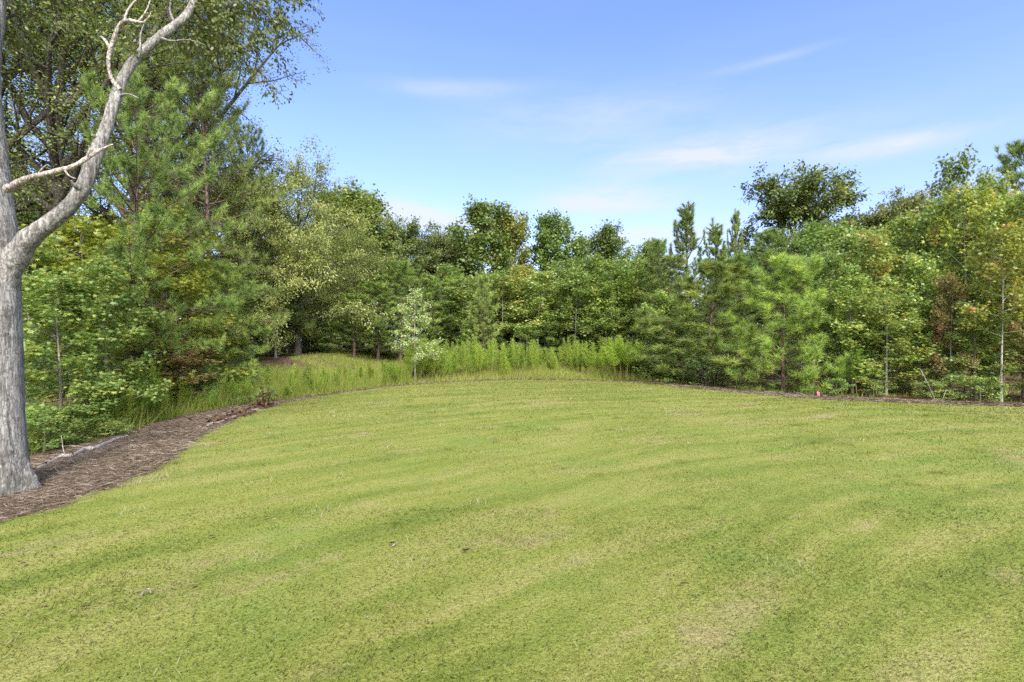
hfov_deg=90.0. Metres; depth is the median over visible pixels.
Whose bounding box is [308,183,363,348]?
poplar tree
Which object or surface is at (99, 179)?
hardwood tree
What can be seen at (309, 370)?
fennel plant
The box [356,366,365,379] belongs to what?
fennel plant
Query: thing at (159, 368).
fennel plant
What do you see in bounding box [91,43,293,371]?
pine tree
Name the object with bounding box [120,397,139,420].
fennel plant
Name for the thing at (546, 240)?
poplar tree
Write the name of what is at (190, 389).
fennel plant
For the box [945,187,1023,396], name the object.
sweetgum tree
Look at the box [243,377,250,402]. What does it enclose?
fennel plant
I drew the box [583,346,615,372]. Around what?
fennel plant
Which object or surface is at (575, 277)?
sweetgum tree
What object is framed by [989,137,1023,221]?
pine tree
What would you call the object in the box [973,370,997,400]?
fennel plant
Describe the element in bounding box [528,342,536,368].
fennel plant
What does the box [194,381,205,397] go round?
fennel plant
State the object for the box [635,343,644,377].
fennel plant
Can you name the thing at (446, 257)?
oak tree
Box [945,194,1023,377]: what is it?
sweetgum tree
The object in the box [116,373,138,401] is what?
fennel plant
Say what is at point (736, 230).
pine tree
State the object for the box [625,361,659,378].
leafy bush
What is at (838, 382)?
shrub
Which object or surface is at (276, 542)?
lawn
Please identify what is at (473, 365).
fennel plant
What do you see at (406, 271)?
pine tree
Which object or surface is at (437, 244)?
oak tree
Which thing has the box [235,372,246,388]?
fennel plant
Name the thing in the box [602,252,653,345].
sweetgum tree
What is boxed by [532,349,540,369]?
fennel plant
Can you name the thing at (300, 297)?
sweetgum tree
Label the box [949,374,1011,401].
shrub
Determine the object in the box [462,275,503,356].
pine tree
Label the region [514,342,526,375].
fennel plant
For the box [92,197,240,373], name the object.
sweetgum tree
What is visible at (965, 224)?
sweetgum tree
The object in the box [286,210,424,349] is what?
hardwood tree
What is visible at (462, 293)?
sweetgum tree
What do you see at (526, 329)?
sweetgum tree
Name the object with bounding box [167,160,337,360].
hardwood tree
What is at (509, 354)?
fennel plant
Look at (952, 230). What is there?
sweetgum tree
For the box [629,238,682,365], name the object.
pine tree
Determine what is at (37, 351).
sweetgum tree
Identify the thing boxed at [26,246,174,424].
sweetgum tree
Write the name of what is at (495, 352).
fennel plant
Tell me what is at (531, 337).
sweetgum tree
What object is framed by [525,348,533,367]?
fennel plant
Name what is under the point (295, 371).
fennel plant
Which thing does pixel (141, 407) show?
fennel plant
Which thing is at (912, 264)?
sweetgum tree
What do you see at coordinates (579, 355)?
fennel plant
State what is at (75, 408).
leafy bush
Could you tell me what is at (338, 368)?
fennel plant
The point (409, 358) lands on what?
fennel plant
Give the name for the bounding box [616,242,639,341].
sweetgum tree
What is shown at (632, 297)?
sweetgum tree
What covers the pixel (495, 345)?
fennel plant
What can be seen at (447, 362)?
fennel plant
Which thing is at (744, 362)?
shrub
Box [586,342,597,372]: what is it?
fennel plant
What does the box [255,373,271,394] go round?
fennel plant
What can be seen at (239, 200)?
hardwood tree
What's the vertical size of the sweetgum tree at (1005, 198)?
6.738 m
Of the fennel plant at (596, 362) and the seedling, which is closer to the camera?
the seedling
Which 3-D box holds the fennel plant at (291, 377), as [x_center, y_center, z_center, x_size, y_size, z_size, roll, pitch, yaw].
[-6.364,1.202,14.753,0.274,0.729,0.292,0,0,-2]
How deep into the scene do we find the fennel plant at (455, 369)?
20.18 m
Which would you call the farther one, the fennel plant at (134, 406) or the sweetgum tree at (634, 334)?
the sweetgum tree at (634, 334)
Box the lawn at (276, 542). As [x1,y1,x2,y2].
[0,380,1023,681]
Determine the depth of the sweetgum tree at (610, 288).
27.79 m
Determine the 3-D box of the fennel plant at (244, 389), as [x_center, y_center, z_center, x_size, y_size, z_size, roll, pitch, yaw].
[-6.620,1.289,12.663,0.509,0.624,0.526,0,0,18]
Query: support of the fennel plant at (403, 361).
on the ground at (283, 361)
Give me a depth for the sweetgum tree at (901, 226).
16.94 m
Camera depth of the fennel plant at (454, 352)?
20.22 m
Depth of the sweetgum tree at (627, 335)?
38.56 m
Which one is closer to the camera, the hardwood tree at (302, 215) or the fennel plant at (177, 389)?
the fennel plant at (177, 389)
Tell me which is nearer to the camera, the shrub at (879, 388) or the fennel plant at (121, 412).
the fennel plant at (121, 412)
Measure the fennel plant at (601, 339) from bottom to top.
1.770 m
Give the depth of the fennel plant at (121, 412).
9.50 m
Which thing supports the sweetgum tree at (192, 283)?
on the ground at (283, 361)
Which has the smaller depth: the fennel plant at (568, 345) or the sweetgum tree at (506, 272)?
the fennel plant at (568, 345)
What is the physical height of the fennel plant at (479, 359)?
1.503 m
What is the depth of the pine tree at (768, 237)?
23.65 m
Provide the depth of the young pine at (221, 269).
15.56 m
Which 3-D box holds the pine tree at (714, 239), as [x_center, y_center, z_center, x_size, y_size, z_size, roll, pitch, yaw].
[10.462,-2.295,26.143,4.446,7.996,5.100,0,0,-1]
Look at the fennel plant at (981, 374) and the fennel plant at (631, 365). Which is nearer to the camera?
the fennel plant at (981, 374)
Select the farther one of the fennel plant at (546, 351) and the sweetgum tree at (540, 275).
the sweetgum tree at (540, 275)
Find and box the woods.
[10,156,985,359]
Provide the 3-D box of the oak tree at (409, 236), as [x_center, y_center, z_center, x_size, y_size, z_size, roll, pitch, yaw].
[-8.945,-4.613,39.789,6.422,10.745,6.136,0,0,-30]
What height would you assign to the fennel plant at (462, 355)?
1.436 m
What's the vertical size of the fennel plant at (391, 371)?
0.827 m
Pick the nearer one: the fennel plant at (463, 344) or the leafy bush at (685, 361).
the leafy bush at (685, 361)
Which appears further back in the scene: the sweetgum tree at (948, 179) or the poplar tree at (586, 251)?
the poplar tree at (586, 251)
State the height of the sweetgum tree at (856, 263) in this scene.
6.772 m
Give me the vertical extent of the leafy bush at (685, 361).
1.434 m
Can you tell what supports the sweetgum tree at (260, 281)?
on the ground at (283, 361)
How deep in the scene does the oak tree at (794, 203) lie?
35.59 m
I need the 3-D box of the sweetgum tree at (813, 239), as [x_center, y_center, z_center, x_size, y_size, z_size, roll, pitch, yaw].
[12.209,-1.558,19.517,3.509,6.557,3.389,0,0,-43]
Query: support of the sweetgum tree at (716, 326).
on the ground at (283, 361)
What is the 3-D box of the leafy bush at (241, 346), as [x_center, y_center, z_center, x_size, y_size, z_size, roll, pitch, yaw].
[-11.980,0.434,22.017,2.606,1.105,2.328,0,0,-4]
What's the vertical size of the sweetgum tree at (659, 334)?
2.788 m
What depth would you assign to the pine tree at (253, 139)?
23.70 m
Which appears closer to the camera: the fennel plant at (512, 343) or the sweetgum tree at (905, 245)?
the sweetgum tree at (905, 245)
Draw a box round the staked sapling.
[385,286,448,381]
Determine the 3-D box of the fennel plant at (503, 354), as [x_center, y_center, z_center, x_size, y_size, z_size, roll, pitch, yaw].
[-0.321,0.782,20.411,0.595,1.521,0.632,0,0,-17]
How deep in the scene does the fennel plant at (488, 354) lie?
23.16 m
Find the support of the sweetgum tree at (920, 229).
on the ground at (283, 361)
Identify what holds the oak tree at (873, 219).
on the ground at (283, 361)
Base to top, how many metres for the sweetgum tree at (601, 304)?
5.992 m
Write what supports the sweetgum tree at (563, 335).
on the ground at (283, 361)
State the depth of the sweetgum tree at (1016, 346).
13.30 m
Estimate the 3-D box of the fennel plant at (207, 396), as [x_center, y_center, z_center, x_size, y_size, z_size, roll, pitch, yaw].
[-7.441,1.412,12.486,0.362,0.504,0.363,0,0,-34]
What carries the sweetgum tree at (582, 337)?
on the ground at (283, 361)
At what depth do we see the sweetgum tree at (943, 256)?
19.50 m
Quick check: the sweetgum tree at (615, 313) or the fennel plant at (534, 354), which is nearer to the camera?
the fennel plant at (534, 354)
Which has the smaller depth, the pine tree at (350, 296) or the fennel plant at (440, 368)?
the fennel plant at (440, 368)
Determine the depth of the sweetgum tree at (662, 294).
20.43 m
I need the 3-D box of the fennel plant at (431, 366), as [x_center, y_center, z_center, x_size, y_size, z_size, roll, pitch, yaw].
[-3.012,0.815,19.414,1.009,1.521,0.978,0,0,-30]
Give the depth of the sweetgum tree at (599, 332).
37.82 m
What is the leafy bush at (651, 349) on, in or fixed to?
on the ground at (283, 361)
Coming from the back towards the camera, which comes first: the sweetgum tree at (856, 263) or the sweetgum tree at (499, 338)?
the sweetgum tree at (499, 338)
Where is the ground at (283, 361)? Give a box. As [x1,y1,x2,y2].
[24,341,1023,468]
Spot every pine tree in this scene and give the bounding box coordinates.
[22,51,275,418]
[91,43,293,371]
[208,124,316,353]
[313,292,392,357]
[332,280,423,360]
[355,260,441,362]
[395,274,463,349]
[429,275,482,346]
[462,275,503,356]
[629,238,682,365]
[634,253,718,359]
[639,200,729,371]
[690,253,787,378]
[696,217,765,356]
[715,208,770,367]
[730,226,819,373]
[794,219,839,361]
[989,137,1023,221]
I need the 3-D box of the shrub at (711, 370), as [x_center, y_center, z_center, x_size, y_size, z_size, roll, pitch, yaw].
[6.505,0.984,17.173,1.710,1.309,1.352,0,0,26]
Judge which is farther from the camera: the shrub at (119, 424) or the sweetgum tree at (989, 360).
the sweetgum tree at (989, 360)
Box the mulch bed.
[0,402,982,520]
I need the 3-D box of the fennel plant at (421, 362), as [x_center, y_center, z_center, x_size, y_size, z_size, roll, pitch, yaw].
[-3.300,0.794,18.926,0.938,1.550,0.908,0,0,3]
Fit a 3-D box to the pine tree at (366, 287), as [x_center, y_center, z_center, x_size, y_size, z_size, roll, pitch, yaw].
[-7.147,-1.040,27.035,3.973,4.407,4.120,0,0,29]
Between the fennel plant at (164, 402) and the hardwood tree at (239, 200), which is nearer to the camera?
the fennel plant at (164, 402)
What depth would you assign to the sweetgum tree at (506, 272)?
34.52 m
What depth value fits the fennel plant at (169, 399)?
11.64 m
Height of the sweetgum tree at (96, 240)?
4.921 m
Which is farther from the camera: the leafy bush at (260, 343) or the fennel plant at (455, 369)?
the leafy bush at (260, 343)
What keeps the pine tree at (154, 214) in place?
on the ground at (283, 361)
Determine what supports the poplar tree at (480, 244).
on the ground at (283, 361)
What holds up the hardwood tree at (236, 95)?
on the ground at (283, 361)
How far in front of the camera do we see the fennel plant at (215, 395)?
12.01 m
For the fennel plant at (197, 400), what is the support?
on the ground at (283, 361)
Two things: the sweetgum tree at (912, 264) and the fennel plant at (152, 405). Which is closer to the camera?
the fennel plant at (152, 405)
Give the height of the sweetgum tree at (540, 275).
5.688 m
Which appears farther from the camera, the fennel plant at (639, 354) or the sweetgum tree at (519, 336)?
the sweetgum tree at (519, 336)
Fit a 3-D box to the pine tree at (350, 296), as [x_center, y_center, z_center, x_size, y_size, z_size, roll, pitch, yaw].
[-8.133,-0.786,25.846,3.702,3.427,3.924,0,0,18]
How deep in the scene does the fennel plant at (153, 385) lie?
10.98 m
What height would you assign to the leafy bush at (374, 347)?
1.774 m
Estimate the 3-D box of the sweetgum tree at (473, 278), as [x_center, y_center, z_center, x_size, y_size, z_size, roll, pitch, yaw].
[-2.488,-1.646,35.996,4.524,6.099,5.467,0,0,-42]
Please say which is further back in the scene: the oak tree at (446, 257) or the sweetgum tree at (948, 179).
the oak tree at (446, 257)
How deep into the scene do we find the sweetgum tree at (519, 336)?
37.77 m
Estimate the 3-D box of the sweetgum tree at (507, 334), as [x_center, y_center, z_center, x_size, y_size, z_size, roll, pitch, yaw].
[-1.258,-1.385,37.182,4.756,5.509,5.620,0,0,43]
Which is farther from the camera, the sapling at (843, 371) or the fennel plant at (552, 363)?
the fennel plant at (552, 363)
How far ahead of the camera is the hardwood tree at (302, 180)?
24.67 m
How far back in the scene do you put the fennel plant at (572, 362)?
22.82 m
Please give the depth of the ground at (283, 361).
18.03 m
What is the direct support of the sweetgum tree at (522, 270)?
on the ground at (283, 361)
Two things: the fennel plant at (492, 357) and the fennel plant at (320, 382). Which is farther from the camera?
the fennel plant at (492, 357)
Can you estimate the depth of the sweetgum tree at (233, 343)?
15.48 m
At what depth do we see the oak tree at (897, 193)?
35.58 m
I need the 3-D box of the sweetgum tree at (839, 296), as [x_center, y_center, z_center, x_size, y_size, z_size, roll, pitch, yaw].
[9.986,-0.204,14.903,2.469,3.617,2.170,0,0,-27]
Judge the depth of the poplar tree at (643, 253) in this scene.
39.23 m
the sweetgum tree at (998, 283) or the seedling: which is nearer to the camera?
the seedling
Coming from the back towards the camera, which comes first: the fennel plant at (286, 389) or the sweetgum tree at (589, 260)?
the sweetgum tree at (589, 260)
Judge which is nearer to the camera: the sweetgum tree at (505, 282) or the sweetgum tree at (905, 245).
the sweetgum tree at (905, 245)
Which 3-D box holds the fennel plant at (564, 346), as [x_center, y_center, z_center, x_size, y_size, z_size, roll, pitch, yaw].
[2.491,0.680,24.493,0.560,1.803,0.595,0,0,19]
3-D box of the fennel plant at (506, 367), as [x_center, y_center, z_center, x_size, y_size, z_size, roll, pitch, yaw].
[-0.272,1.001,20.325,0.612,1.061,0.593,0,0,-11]
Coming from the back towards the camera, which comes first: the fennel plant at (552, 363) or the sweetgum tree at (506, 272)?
the sweetgum tree at (506, 272)
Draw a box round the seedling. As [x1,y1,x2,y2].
[812,359,820,394]
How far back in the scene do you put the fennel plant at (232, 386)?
12.57 m
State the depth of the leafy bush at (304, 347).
27.67 m
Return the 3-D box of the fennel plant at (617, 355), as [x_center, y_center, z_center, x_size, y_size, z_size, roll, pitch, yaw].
[4.278,0.648,19.709,1.915,1.854,1.527,0,0,-2]
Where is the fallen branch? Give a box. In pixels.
[204,382,279,425]
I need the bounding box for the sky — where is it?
[1,0,1023,338]
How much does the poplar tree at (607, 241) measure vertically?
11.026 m
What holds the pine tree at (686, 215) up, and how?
on the ground at (283, 361)
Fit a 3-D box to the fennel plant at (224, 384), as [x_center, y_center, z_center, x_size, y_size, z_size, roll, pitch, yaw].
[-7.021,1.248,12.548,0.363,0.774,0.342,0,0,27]
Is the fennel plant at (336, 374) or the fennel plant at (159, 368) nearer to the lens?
the fennel plant at (159, 368)
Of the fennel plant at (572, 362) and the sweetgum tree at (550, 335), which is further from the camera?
the sweetgum tree at (550, 335)
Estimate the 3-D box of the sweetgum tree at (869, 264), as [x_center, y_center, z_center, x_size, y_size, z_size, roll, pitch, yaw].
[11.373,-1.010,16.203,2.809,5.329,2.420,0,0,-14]
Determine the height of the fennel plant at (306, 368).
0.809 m
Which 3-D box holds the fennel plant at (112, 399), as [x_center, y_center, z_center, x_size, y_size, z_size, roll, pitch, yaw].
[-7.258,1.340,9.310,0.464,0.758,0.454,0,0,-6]
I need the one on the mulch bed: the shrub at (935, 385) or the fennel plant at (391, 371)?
the shrub at (935, 385)
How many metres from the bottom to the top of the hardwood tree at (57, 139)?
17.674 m
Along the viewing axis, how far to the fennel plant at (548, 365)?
22.14 m
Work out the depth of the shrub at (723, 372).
16.62 m
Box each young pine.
[179,258,273,384]
[624,254,789,384]
[716,252,851,394]
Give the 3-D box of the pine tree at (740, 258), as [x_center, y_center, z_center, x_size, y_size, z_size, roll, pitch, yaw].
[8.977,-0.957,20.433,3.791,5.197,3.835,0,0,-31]
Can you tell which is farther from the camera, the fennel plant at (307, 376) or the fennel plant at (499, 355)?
the fennel plant at (499, 355)
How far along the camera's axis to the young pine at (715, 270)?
17.43 m
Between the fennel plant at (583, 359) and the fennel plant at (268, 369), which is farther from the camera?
the fennel plant at (583, 359)
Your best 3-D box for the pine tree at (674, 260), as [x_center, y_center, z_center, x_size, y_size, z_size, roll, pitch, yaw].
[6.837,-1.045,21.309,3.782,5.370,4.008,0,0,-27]
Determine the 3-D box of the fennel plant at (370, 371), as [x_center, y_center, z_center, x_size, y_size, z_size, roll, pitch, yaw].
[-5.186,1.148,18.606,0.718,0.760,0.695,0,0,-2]
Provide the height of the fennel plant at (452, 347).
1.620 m
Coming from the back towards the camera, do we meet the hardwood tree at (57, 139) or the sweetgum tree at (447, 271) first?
the sweetgum tree at (447, 271)
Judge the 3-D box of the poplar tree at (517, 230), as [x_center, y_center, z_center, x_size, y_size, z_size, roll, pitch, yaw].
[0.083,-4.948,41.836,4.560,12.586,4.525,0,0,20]
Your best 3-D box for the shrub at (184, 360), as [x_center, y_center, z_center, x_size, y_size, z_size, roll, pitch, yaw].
[-8.062,0.804,12.661,2.086,1.887,2.159,0,0,18]
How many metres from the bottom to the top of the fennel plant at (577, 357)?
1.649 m
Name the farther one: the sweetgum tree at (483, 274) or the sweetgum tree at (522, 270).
the sweetgum tree at (483, 274)
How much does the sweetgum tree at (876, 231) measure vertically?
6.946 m
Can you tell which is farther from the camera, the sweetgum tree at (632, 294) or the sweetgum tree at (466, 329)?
the sweetgum tree at (632, 294)
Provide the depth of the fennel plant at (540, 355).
24.57 m
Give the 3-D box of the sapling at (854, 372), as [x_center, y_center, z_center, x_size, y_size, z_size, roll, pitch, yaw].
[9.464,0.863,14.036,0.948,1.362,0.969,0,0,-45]
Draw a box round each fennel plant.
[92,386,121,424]
[104,395,124,433]
[109,389,147,429]
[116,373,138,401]
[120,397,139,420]
[121,384,136,423]
[131,372,157,421]
[135,397,150,418]
[143,394,155,421]
[146,368,165,418]
[157,367,163,408]
[159,392,169,415]
[161,379,174,403]
[173,374,181,407]
[174,383,189,411]
[185,378,196,410]
[190,393,203,406]
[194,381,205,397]
[199,378,210,394]
[202,389,210,407]
[208,390,219,407]
[218,376,230,402]
[226,377,237,404]
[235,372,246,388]
[237,381,254,403]
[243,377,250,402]
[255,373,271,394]
[261,364,274,384]
[278,386,295,398]
[287,371,293,387]
[291,362,298,380]
[292,377,300,390]
[299,363,313,379]
[301,371,314,388]
[305,376,310,392]
[306,363,313,379]
[316,377,323,390]
[333,372,339,383]
[337,361,341,374]
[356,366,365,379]
[366,362,377,379]
[382,372,387,383]
[384,362,401,383]
[401,349,406,365]
[404,343,416,382]
[413,342,429,380]
[416,338,458,375]
[424,343,439,380]
[436,352,446,375]
[442,355,452,378]
[444,342,449,359]
[449,341,459,360]
[451,353,459,376]
[458,343,469,374]
[459,346,467,372]
[464,339,470,369]
[467,355,476,376]
[468,343,477,368]
[473,344,488,374]
[474,344,483,373]
[478,354,492,375]
[486,339,495,371]
[487,341,494,368]
[489,339,498,370]
[491,342,499,373]
[497,350,501,371]
[498,343,507,376]
[499,356,509,375]
[505,346,515,372]
[509,338,514,361]
[511,338,516,363]
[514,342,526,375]
[525,339,544,369]
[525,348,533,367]
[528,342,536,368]
[530,342,539,366]
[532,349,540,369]
[542,354,558,369]
[543,346,553,363]
[548,347,557,369]
[556,346,568,368]
[561,338,567,367]
[566,336,575,370]
[569,346,576,371]
[571,340,583,372]
[573,340,583,371]
[579,348,589,372]
[583,341,589,355]
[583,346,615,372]
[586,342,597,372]
[592,353,602,377]
[596,337,608,366]
[600,335,641,379]
[627,360,637,376]
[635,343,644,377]
[636,340,642,378]
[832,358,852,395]
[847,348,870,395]
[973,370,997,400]
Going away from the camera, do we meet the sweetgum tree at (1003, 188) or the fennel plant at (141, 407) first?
the fennel plant at (141, 407)
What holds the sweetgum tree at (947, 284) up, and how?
on the ground at (283, 361)
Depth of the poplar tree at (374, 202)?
36.11 m
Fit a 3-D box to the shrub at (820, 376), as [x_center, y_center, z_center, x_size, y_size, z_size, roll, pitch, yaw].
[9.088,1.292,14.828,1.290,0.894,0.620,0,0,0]
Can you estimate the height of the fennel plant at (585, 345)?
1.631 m
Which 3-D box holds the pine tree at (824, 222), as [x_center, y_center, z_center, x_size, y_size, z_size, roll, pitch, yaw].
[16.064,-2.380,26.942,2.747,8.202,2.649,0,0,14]
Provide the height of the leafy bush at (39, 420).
0.631 m
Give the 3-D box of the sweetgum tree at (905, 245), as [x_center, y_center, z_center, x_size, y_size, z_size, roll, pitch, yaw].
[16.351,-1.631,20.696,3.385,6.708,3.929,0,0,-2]
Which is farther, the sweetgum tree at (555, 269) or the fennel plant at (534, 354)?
the sweetgum tree at (555, 269)
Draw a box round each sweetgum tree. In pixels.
[18,210,195,412]
[21,233,120,433]
[21,268,159,430]
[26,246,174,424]
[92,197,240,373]
[99,251,258,406]
[99,310,175,376]
[170,303,262,373]
[183,258,279,349]
[228,274,272,338]
[255,280,314,357]
[419,260,483,341]
[432,277,498,352]
[443,278,510,349]
[452,273,512,335]
[453,319,485,361]
[458,273,531,350]
[464,269,512,332]
[481,288,530,357]
[484,331,509,365]
[487,267,542,342]
[488,262,553,340]
[499,293,557,350]
[506,268,576,345]
[506,274,584,359]
[509,316,555,351]
[511,324,545,361]
[530,294,587,358]
[531,256,592,364]
[533,271,601,341]
[535,313,565,362]
[544,268,607,344]
[554,302,617,351]
[564,248,620,353]
[566,263,604,319]
[567,321,607,362]
[573,254,639,336]
[574,299,638,349]
[577,276,638,343]
[590,306,634,364]
[600,268,652,339]
[601,312,642,346]
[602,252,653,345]
[615,295,666,348]
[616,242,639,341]
[619,260,672,353]
[632,286,698,372]
[653,310,734,380]
[684,316,746,380]
[780,216,872,378]
[784,250,875,389]
[793,271,900,392]
[810,225,901,383]
[821,223,922,388]
[826,226,896,372]
[832,220,911,377]
[845,290,941,394]
[855,208,953,387]
[866,247,978,394]
[879,220,995,379]
[889,191,996,390]
[891,210,994,377]
[918,267,978,398]
[919,179,1023,393]
[923,141,999,363]
[923,181,1022,382]
[928,280,1023,399]
[934,210,996,336]
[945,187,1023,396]
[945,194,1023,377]
[947,216,1023,401]
[969,165,1016,373]
[976,194,1023,379]
[990,285,1023,388]
[997,220,1023,376]
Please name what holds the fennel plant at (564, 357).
on the ground at (283, 361)
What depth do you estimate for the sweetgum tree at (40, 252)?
10.12 m
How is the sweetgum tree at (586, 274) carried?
on the ground at (283, 361)
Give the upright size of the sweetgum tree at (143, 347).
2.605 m
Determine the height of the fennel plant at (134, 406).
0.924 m
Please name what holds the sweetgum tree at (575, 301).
on the ground at (283, 361)
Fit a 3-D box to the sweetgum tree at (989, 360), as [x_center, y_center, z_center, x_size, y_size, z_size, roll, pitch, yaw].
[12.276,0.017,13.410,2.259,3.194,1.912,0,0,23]
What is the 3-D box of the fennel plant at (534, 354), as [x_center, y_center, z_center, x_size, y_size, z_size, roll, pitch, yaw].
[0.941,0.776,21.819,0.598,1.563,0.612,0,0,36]
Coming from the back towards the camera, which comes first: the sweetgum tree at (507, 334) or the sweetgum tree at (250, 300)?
the sweetgum tree at (507, 334)
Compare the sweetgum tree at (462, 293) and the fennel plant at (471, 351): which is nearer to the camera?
the fennel plant at (471, 351)
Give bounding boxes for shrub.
[87,417,135,441]
[142,335,227,408]
[681,353,730,385]
[704,354,756,388]
[727,359,765,385]
[811,373,847,393]
[823,377,856,396]
[851,379,897,396]
[908,378,961,400]
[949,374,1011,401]
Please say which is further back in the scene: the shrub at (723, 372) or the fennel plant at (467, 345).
the fennel plant at (467, 345)
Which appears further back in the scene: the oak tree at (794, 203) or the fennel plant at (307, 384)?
the oak tree at (794, 203)
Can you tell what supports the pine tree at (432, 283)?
on the ground at (283, 361)
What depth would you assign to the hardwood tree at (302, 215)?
32.19 m
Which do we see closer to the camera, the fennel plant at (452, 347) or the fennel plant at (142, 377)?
the fennel plant at (142, 377)
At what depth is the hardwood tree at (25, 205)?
15.63 m
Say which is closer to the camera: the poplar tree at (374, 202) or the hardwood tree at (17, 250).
the hardwood tree at (17, 250)
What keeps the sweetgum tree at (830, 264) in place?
on the ground at (283, 361)
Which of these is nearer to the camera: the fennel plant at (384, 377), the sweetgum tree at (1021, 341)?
the sweetgum tree at (1021, 341)
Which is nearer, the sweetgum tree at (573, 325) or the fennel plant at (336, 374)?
the fennel plant at (336, 374)
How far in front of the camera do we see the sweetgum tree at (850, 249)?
17.79 m
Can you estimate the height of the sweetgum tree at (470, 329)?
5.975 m
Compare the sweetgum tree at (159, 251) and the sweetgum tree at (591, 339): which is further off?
the sweetgum tree at (591, 339)
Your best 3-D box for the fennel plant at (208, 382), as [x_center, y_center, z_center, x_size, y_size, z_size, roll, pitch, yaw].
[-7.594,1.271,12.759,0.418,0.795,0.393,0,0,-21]
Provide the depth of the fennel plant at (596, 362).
20.87 m
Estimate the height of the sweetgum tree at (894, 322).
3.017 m
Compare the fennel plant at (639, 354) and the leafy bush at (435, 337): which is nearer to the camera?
the fennel plant at (639, 354)
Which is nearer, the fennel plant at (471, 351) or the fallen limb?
the fallen limb
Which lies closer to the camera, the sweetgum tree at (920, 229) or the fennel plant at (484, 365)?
the sweetgum tree at (920, 229)
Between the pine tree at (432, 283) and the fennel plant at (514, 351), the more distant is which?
the pine tree at (432, 283)
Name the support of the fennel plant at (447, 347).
on the ground at (283, 361)
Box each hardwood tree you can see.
[0,0,325,497]
[1,0,194,263]
[1,0,273,378]
[2,0,274,337]
[3,0,335,334]
[126,132,312,346]
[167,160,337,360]
[187,134,407,355]
[245,197,370,348]
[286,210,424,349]
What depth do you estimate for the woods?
37.65 m
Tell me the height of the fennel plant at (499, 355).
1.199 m
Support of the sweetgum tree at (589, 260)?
on the ground at (283, 361)
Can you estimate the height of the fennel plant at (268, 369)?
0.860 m
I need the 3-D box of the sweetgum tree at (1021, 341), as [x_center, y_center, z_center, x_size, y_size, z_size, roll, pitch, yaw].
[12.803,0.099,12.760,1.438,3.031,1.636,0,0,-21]
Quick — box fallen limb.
[33,435,126,468]
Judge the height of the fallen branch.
0.679 m
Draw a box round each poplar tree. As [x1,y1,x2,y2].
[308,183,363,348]
[317,179,400,348]
[440,193,521,304]
[482,201,538,345]
[528,207,590,352]
[570,231,592,343]
[587,219,629,285]
[629,237,669,341]
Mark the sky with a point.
(632, 112)
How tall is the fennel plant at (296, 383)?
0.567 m
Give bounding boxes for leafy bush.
[26,414,99,454]
[28,401,123,444]
[227,339,267,361]
[239,333,295,355]
[265,332,331,351]
[293,318,371,351]
[337,326,397,355]
[392,329,449,357]
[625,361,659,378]
[632,343,676,380]
[657,346,706,382]
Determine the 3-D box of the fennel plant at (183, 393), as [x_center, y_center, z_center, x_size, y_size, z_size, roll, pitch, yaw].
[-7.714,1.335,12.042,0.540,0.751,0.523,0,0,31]
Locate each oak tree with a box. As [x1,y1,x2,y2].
[364,208,443,343]
[392,230,472,331]
[425,223,474,349]
[725,158,872,353]
[823,187,933,275]
[869,181,937,227]
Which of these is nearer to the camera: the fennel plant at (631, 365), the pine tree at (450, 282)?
the fennel plant at (631, 365)
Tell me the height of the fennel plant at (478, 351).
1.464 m

